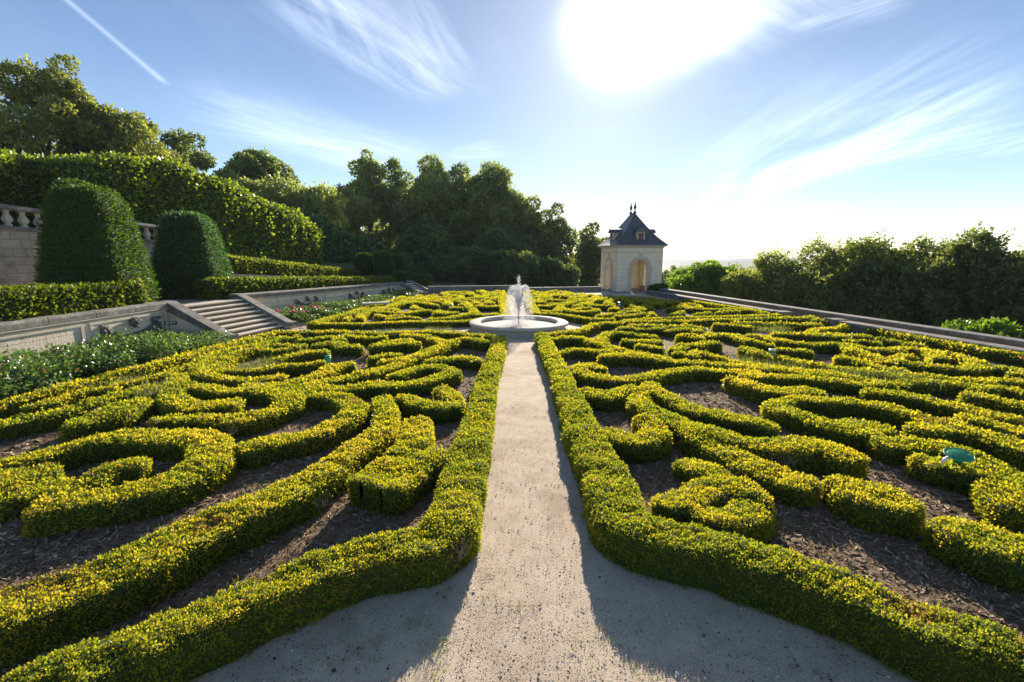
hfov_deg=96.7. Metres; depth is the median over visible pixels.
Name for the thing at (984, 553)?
box hedge
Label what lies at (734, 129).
sky
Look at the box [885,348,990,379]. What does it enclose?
box hedge
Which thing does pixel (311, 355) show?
box hedge
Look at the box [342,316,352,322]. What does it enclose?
box hedge
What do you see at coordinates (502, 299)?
box hedge
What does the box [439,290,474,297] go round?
box hedge
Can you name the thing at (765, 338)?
box hedge
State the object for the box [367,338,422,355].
box hedge
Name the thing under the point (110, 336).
rose bush
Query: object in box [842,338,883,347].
box hedge
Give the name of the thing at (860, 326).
wall
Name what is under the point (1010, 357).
box hedge
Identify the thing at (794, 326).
box hedge
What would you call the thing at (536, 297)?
box hedge
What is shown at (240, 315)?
stone stairs
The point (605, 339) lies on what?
box hedge
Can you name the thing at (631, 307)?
box hedge
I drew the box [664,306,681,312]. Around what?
box hedge
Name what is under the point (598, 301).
box hedge
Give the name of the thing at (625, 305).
box hedge
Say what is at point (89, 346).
rose bush
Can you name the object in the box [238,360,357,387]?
box hedge
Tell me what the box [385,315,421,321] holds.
box hedge
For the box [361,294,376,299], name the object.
rose bush
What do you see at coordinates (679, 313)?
box hedge
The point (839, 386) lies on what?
box hedge
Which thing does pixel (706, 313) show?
box hedge
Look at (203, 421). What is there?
box hedge
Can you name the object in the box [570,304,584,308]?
box hedge
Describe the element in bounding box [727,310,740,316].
box hedge
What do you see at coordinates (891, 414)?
box hedge
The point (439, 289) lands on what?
boundary wall
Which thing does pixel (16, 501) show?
box hedge
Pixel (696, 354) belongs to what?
box hedge
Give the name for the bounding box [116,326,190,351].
rose bush
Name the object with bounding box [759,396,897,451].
box hedge
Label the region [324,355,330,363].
moth trap
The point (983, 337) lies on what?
parapet wall
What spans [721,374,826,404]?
box hedge
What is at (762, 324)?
box hedge
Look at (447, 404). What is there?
box hedge
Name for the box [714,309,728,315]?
box hedge
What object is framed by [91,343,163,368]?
rose bush
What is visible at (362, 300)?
rose bush
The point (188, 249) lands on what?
yew topiary
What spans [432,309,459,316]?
box hedge
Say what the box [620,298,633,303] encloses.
box hedge
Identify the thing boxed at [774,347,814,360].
box hedge
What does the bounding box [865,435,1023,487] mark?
box hedge
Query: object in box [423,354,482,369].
box hedge
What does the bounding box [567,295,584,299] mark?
box hedge
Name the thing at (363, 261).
yew topiary
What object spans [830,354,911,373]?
box hedge
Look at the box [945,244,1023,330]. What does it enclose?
feathery tree
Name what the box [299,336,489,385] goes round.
box hedge
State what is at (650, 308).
box hedge
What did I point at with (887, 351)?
box hedge
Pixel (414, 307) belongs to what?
box hedge
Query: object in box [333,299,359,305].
rose bush
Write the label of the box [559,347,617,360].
box hedge
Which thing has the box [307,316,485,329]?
box hedge
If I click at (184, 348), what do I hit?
rose bush
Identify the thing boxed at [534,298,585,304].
box hedge
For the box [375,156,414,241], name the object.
broadleaf tree
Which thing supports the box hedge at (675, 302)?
on the bed soil at (660, 312)
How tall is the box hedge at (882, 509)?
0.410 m
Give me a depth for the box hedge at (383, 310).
25.69 m
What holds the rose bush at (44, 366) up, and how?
on the rose soil at (10, 394)
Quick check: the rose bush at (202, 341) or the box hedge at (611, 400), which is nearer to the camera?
the box hedge at (611, 400)
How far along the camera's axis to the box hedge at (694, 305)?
25.09 m
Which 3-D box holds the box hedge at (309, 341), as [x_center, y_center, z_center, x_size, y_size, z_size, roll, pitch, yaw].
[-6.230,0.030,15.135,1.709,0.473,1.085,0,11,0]
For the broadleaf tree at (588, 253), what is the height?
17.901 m
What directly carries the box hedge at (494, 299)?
on the bed soil at (369, 320)
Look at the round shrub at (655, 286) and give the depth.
36.45 m
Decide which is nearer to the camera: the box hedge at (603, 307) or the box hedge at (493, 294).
the box hedge at (603, 307)
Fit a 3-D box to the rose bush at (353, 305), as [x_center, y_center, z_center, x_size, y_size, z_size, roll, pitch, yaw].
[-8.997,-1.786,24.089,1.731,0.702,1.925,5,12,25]
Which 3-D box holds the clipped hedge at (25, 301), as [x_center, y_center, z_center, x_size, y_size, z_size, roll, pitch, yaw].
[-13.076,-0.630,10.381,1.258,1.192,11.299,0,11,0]
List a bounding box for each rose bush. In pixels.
[0,345,69,386]
[0,351,30,392]
[0,354,81,399]
[0,373,21,400]
[14,353,118,390]
[22,342,73,369]
[40,341,104,377]
[52,347,144,376]
[55,342,125,381]
[79,334,141,347]
[79,339,146,377]
[83,327,155,347]
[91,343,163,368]
[97,334,153,362]
[113,332,189,360]
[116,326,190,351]
[142,334,210,354]
[176,330,207,338]
[179,335,222,349]
[181,329,236,345]
[273,309,294,319]
[280,309,321,322]
[282,304,306,319]
[293,304,340,319]
[303,301,335,315]
[310,306,342,317]
[323,300,355,313]
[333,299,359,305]
[336,301,359,312]
[350,298,376,302]
[350,300,364,306]
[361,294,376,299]
[366,294,388,300]
[368,297,386,301]
[380,291,403,296]
[396,289,414,296]
[406,288,423,295]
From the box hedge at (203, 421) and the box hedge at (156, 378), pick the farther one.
the box hedge at (156, 378)
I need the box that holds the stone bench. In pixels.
[361,301,389,305]
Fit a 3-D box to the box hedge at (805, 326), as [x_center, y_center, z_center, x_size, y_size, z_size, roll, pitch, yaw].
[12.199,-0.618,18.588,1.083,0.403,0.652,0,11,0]
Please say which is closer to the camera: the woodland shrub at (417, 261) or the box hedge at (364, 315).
the box hedge at (364, 315)
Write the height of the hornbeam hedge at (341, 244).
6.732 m
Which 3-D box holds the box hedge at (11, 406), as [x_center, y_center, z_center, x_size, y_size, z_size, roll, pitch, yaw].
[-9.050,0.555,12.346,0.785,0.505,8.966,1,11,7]
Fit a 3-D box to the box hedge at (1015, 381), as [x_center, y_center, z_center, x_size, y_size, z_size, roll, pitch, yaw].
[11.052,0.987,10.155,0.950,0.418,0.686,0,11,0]
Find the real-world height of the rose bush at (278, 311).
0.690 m
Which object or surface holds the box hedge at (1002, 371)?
on the bed soil at (727, 346)
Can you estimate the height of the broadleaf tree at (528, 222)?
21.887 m
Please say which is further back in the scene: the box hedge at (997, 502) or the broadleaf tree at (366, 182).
the broadleaf tree at (366, 182)
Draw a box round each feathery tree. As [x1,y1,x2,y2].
[717,247,802,307]
[758,232,847,310]
[793,228,925,323]
[841,233,971,325]
[889,221,1023,331]
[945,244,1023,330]
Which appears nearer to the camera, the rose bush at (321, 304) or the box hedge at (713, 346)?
the box hedge at (713, 346)
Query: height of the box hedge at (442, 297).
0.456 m
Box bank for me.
[233,262,354,276]
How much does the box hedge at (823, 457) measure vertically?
0.446 m
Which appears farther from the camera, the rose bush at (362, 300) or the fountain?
the rose bush at (362, 300)
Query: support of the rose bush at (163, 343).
on the rose soil at (10, 394)
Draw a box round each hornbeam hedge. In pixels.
[0,147,52,227]
[30,150,325,265]
[304,212,386,262]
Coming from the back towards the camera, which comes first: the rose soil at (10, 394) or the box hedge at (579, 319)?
the box hedge at (579, 319)
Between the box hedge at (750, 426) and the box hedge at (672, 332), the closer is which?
the box hedge at (750, 426)
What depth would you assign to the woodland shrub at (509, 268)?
52.96 m
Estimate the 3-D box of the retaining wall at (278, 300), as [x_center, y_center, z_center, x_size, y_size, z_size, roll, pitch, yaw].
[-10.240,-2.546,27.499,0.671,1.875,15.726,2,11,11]
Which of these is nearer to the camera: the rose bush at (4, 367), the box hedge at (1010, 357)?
the rose bush at (4, 367)
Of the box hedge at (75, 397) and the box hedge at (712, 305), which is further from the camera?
the box hedge at (712, 305)
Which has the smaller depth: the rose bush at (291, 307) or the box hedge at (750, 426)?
the box hedge at (750, 426)
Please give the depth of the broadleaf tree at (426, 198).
77.55 m
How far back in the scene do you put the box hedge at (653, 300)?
28.43 m
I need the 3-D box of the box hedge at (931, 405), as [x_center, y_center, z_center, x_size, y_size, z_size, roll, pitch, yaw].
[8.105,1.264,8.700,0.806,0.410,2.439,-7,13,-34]
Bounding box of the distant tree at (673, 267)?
[665,265,676,279]
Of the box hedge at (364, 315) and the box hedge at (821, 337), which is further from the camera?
the box hedge at (364, 315)
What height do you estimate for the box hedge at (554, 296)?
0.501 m
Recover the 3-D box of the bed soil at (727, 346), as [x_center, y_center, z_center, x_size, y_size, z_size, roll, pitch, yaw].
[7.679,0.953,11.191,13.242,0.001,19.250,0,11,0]
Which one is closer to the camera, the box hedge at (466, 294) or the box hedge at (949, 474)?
the box hedge at (949, 474)
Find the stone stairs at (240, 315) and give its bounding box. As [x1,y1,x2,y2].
[156,293,297,340]
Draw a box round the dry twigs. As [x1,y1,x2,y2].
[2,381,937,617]
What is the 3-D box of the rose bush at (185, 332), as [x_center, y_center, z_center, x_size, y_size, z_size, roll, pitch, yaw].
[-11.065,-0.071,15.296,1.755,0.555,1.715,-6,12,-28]
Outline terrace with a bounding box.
[158,299,227,304]
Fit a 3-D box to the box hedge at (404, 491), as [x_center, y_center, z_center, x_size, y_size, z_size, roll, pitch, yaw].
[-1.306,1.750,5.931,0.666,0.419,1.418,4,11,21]
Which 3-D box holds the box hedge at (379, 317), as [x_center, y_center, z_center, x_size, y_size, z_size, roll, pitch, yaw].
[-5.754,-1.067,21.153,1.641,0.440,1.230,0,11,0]
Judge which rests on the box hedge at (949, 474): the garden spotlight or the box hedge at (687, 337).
the garden spotlight
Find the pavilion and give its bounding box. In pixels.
[598,202,667,292]
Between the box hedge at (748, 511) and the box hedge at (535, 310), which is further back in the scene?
the box hedge at (535, 310)
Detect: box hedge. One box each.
[0,330,281,421]
[0,335,507,681]
[0,383,158,440]
[0,393,401,668]
[0,427,240,538]
[0,455,154,521]
[0,462,68,491]
[19,383,122,415]
[57,396,156,443]
[108,371,171,389]
[146,412,226,430]
[154,372,245,416]
[162,363,189,373]
[173,379,309,437]
[185,334,302,388]
[205,341,327,377]
[234,387,372,471]
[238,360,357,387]
[259,344,302,361]
[267,335,286,340]
[272,348,330,365]
[274,328,495,341]
[285,363,462,399]
[295,335,347,348]
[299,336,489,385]
[306,295,406,326]
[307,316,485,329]
[310,339,365,356]
[338,333,388,345]
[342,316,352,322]
[344,415,436,510]
[354,299,441,322]
[365,444,448,515]
[366,352,402,367]
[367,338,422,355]
[371,301,440,316]
[373,313,405,321]
[376,356,405,367]
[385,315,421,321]
[388,308,401,314]
[394,383,466,424]
[395,309,432,316]
[399,332,455,349]
[403,296,451,301]
[409,304,422,310]
[410,294,423,299]
[420,294,464,301]
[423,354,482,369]
[424,293,438,297]
[428,310,476,320]
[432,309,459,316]
[437,299,453,309]
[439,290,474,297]
[448,306,463,311]
[450,298,494,305]
[452,299,499,318]
[456,293,482,298]
[475,289,489,299]
[475,304,498,311]
[483,296,498,303]
[489,291,497,296]
[494,290,510,314]
[521,290,540,315]
[532,296,545,299]
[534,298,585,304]
[534,331,1023,681]
[536,303,557,310]
[537,312,615,324]
[538,291,552,298]
[539,307,562,313]
[545,293,559,298]
[546,320,622,336]
[549,296,626,303]
[551,335,597,348]
[556,302,600,316]
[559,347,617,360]
[560,293,575,299]
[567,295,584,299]
[569,362,760,391]
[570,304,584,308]
[572,306,592,310]
[577,298,605,304]
[579,384,636,411]
[580,303,615,310]
[594,330,673,358]
[594,411,673,464]
[595,313,612,317]
[596,351,995,397]
[603,296,629,305]
[608,306,619,312]
[611,312,627,315]
[613,312,646,321]
[615,325,646,335]
[618,309,641,313]
[618,313,788,321]
[618,338,664,349]
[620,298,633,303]
[622,304,647,313]
[623,301,635,307]
[623,315,815,327]
[625,380,821,507]
[627,322,685,329]
[632,299,663,307]
[633,342,665,355]
[639,298,679,301]
[640,302,662,308]
[643,305,654,311]
[645,326,667,335]
[647,311,656,317]
[648,473,777,545]
[650,387,780,437]
[658,300,672,307]
[658,300,681,305]
[663,327,704,337]
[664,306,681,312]
[665,340,723,356]
[669,310,685,316]
[669,457,739,485]
[671,348,838,372]
[673,333,705,343]
[679,421,871,480]
[681,298,769,314]
[681,302,704,310]
[681,323,707,333]
[685,307,751,314]
[691,311,712,316]
[700,331,758,347]
[710,322,754,333]
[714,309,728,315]
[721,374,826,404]
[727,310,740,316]
[730,320,775,330]
[735,345,996,385]
[737,371,899,396]
[744,333,778,342]
[753,340,775,352]
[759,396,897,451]
[769,331,811,342]
[769,337,840,353]
[771,320,801,330]
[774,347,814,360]
[784,394,970,430]
[801,321,823,330]
[803,323,850,333]
[809,333,851,342]
[810,317,1023,367]
[811,331,927,347]
[820,473,927,539]
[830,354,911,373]
[836,341,898,367]
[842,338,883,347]
[848,342,908,356]
[858,386,1023,426]
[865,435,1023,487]
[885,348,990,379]
[900,419,1023,471]
[902,343,951,365]
[904,451,996,495]
[916,514,1023,594]
[953,412,1023,439]
[955,389,1023,417]
[964,383,1023,401]
[968,477,1023,533]
[980,376,1023,389]
[988,364,1023,378]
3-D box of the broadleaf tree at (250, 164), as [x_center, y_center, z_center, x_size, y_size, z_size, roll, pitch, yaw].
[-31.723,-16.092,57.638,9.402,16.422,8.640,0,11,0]
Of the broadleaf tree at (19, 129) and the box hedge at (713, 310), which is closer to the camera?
the box hedge at (713, 310)
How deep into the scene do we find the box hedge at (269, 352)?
13.18 m
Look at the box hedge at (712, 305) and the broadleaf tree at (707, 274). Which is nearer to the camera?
the box hedge at (712, 305)
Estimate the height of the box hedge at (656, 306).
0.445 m
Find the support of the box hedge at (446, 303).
on the bed soil at (369, 320)
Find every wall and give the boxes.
[0,204,158,286]
[0,302,168,380]
[235,274,287,277]
[244,282,399,311]
[428,285,600,293]
[639,285,1023,347]
[646,290,792,316]
[824,318,1023,354]
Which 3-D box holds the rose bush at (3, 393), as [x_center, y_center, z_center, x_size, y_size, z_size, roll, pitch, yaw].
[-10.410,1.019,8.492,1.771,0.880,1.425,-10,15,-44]
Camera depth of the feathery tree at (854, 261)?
37.01 m
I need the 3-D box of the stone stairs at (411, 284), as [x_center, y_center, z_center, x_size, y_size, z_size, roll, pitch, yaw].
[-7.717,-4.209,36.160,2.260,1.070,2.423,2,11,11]
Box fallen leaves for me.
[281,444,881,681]
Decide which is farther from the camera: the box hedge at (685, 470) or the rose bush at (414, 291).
the rose bush at (414, 291)
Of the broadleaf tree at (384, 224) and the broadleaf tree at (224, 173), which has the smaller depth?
the broadleaf tree at (224, 173)
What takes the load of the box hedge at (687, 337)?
on the bed soil at (727, 346)
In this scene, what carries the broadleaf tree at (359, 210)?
on the bank
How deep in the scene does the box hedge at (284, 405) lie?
8.66 m
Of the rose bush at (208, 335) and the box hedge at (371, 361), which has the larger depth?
the rose bush at (208, 335)
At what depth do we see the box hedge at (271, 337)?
15.20 m
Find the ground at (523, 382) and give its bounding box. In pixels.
[191,258,952,681]
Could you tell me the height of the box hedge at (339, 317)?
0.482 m
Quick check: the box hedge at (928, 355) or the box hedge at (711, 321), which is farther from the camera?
the box hedge at (711, 321)
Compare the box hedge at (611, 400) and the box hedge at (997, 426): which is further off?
the box hedge at (611, 400)
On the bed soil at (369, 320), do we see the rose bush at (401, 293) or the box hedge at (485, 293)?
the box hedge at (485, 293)
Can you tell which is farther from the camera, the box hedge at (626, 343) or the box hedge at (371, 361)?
the box hedge at (626, 343)
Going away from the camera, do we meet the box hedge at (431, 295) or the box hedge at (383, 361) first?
the box hedge at (383, 361)
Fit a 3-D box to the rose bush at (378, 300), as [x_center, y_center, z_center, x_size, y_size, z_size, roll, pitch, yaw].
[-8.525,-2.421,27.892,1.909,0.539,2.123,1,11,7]
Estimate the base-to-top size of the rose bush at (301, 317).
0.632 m
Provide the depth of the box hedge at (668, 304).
26.96 m
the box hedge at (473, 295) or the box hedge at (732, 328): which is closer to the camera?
the box hedge at (732, 328)
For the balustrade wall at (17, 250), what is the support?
on the terrace
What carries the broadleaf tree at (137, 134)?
on the bank
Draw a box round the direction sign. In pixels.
[161,321,176,332]
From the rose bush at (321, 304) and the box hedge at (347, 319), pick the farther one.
the rose bush at (321, 304)
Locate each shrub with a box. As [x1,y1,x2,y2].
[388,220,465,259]
[402,248,447,281]
[423,245,499,285]
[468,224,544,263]
[483,249,548,286]
[536,255,581,286]
[647,282,669,290]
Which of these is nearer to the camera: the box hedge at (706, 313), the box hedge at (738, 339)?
the box hedge at (738, 339)
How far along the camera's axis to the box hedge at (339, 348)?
13.94 m
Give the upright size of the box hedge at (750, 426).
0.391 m
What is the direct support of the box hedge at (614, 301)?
on the bed soil at (660, 312)
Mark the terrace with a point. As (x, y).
(187, 301)
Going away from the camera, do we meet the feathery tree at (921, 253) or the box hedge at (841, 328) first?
the box hedge at (841, 328)
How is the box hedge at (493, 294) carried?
on the bed soil at (369, 320)
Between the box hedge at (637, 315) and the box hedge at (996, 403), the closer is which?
the box hedge at (996, 403)
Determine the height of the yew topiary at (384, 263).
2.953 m
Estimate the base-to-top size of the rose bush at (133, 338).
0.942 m
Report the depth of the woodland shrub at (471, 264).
52.53 m
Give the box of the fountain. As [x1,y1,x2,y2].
[469,276,568,337]
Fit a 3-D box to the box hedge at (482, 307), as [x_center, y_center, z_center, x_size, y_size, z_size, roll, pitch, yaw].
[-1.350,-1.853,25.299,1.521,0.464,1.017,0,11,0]
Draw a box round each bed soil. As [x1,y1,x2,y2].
[336,295,499,323]
[558,326,1023,634]
[559,296,713,317]
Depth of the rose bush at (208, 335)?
14.90 m
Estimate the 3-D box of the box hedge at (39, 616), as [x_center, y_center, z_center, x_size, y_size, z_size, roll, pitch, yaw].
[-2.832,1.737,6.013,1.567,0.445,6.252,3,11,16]
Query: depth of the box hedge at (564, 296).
31.37 m
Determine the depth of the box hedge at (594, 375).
10.79 m
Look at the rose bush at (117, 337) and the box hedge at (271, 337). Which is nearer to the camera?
the rose bush at (117, 337)
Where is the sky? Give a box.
[0,0,1023,259]
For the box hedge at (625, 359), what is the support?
on the bed soil at (727, 346)
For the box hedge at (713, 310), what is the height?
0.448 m
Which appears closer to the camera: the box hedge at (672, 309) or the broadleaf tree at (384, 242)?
the box hedge at (672, 309)
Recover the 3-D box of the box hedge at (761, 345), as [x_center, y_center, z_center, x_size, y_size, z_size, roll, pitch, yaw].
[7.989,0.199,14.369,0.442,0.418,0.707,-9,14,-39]
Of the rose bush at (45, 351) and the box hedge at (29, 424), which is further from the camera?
the rose bush at (45, 351)
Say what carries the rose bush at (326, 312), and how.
on the rose soil
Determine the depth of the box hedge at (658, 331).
17.28 m
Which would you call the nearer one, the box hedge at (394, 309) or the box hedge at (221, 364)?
the box hedge at (221, 364)
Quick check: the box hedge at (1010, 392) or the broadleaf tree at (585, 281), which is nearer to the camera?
the box hedge at (1010, 392)
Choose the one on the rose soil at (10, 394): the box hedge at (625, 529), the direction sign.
the direction sign
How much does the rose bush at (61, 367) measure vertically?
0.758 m
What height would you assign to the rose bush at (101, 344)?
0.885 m
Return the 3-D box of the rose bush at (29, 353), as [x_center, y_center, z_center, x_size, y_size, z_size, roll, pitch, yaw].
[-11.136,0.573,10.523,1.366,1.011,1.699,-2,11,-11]
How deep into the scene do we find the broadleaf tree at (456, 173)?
81.13 m
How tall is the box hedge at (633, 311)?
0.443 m
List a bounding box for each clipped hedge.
[0,277,150,321]
[193,274,395,299]
[225,253,362,276]
[393,270,433,287]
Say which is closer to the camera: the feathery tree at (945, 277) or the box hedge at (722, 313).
the box hedge at (722, 313)
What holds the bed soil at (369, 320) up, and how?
on the ground at (523, 382)
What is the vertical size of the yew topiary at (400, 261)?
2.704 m
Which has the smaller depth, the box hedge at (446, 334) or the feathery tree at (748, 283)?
the box hedge at (446, 334)
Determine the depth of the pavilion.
37.98 m
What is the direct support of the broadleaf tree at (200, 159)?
on the bank
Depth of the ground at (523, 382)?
3.82 m
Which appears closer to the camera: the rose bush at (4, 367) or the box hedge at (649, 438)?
the box hedge at (649, 438)
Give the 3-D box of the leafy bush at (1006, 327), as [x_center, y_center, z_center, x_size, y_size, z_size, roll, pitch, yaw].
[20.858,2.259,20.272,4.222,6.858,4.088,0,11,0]
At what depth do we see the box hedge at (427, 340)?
15.50 m
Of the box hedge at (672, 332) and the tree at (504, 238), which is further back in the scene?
the tree at (504, 238)
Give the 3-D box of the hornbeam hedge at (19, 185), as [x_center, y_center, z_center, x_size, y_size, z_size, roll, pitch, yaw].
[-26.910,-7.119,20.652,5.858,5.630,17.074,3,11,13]
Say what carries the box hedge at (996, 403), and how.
on the bed soil at (727, 346)
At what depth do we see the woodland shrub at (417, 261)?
52.87 m
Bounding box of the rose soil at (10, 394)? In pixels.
[1,343,211,400]
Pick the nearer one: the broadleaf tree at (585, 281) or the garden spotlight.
the garden spotlight
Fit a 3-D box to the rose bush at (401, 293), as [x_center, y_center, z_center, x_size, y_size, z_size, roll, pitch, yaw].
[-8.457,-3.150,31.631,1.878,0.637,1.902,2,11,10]
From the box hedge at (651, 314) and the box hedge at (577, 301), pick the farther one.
the box hedge at (577, 301)
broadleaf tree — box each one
[0,53,124,158]
[14,53,111,158]
[60,103,191,167]
[148,127,217,172]
[212,167,259,191]
[223,147,300,182]
[238,171,349,229]
[332,183,378,236]
[345,148,387,239]
[360,221,393,249]
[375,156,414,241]
[389,151,467,246]
[443,161,476,243]
[447,160,535,248]
[513,195,562,286]
[537,201,581,268]
[573,252,599,286]
[575,222,607,285]
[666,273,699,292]
[668,259,741,295]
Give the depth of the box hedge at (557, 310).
23.06 m
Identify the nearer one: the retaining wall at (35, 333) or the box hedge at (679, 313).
the retaining wall at (35, 333)
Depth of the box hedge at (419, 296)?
30.23 m
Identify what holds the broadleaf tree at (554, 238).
on the ground at (523, 382)
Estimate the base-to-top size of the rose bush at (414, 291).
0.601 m
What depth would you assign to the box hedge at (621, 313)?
22.05 m
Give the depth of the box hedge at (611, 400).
9.00 m
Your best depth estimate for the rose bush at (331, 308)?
22.20 m
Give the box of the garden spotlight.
[941,447,975,464]
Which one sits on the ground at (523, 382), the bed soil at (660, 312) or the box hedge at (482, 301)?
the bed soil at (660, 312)
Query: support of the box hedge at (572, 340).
on the bed soil at (727, 346)
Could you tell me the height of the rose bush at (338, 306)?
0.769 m
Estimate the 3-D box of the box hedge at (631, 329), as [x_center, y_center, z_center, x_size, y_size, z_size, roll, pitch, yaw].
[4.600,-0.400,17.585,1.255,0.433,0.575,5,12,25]
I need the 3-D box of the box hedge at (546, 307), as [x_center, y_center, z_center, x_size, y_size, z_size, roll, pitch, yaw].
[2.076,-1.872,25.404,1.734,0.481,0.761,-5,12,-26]
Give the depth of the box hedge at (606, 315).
21.44 m
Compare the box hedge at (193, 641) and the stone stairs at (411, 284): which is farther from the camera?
the stone stairs at (411, 284)
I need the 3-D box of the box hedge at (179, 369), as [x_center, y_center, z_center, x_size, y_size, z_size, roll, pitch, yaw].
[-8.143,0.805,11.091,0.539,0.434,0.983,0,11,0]
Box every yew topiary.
[32,182,161,301]
[46,178,90,198]
[149,209,234,299]
[354,252,374,275]
[372,250,395,277]
[393,253,406,270]
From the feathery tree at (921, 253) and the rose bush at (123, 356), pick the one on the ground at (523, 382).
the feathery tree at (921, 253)
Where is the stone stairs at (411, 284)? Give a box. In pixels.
[400,280,427,294]
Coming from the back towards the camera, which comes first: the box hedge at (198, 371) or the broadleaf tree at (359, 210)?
the broadleaf tree at (359, 210)
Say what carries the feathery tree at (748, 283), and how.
on the ground at (523, 382)
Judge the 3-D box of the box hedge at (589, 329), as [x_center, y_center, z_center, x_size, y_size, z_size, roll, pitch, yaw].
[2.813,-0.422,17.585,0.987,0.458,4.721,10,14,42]
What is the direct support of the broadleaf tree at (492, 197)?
on the ground at (523, 382)
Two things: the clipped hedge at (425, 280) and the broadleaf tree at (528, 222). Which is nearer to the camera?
the clipped hedge at (425, 280)
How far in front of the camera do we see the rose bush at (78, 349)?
11.12 m
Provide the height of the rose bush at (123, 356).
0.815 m
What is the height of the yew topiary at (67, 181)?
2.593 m
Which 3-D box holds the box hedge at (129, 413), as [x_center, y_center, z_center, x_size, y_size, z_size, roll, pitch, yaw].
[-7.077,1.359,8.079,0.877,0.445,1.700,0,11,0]
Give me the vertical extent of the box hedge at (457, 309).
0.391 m
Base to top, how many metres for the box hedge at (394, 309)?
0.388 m
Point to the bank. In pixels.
(346, 265)
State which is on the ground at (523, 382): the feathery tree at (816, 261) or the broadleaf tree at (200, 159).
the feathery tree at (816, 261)
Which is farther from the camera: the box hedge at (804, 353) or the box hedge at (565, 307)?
the box hedge at (565, 307)
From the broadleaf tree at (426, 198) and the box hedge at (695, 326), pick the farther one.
the broadleaf tree at (426, 198)
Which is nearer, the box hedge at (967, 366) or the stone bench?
the box hedge at (967, 366)
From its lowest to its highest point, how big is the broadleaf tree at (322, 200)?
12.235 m
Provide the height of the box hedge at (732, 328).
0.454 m
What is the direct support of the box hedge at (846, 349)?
on the bed soil at (727, 346)
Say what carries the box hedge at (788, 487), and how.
on the bed soil at (727, 346)
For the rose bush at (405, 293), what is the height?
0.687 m
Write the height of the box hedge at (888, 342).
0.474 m
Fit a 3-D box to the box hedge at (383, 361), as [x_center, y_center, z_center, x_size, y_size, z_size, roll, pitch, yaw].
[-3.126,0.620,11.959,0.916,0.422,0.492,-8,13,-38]
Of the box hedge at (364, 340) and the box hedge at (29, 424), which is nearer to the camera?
the box hedge at (29, 424)
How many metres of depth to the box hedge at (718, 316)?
20.86 m
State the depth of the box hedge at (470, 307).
23.51 m
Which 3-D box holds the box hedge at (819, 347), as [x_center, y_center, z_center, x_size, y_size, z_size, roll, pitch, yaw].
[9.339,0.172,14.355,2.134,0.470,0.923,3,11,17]
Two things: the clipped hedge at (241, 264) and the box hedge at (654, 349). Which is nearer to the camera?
the box hedge at (654, 349)
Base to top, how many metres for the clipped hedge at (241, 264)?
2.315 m
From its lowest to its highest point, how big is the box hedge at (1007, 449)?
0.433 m
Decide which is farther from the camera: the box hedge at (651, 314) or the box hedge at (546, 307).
the box hedge at (546, 307)
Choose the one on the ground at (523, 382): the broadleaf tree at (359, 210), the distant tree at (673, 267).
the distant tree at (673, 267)
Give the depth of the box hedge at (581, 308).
24.37 m
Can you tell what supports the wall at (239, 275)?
on the terrace
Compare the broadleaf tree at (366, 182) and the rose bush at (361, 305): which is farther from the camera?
the broadleaf tree at (366, 182)
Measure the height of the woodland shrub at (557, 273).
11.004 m
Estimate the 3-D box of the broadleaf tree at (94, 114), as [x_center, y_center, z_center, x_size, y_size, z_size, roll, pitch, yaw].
[-36.858,-13.976,38.840,6.086,19.593,5.312,0,11,0]
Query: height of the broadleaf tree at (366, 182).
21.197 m
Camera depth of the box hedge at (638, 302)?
27.59 m
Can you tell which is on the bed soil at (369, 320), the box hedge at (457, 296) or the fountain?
the box hedge at (457, 296)
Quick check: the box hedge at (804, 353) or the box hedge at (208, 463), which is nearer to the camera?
the box hedge at (208, 463)
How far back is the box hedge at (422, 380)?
9.89 m
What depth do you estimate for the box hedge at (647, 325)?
18.24 m
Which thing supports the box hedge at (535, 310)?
on the bed soil at (660, 312)
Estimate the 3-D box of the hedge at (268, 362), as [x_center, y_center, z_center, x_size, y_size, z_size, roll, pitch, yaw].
[0.823,0.263,13.381,20.292,0.323,9.677,0,11,0]
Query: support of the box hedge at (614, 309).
on the bed soil at (660, 312)
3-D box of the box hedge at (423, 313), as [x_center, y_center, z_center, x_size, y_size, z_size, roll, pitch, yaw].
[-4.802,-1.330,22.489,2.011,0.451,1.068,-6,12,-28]
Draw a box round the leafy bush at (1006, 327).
[941,317,1023,338]
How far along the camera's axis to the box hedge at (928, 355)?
12.83 m
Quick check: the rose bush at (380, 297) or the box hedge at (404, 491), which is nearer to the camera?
the box hedge at (404, 491)
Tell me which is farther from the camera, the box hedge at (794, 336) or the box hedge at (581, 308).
the box hedge at (581, 308)
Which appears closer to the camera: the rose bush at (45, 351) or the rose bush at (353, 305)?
the rose bush at (45, 351)
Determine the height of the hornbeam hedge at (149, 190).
7.412 m

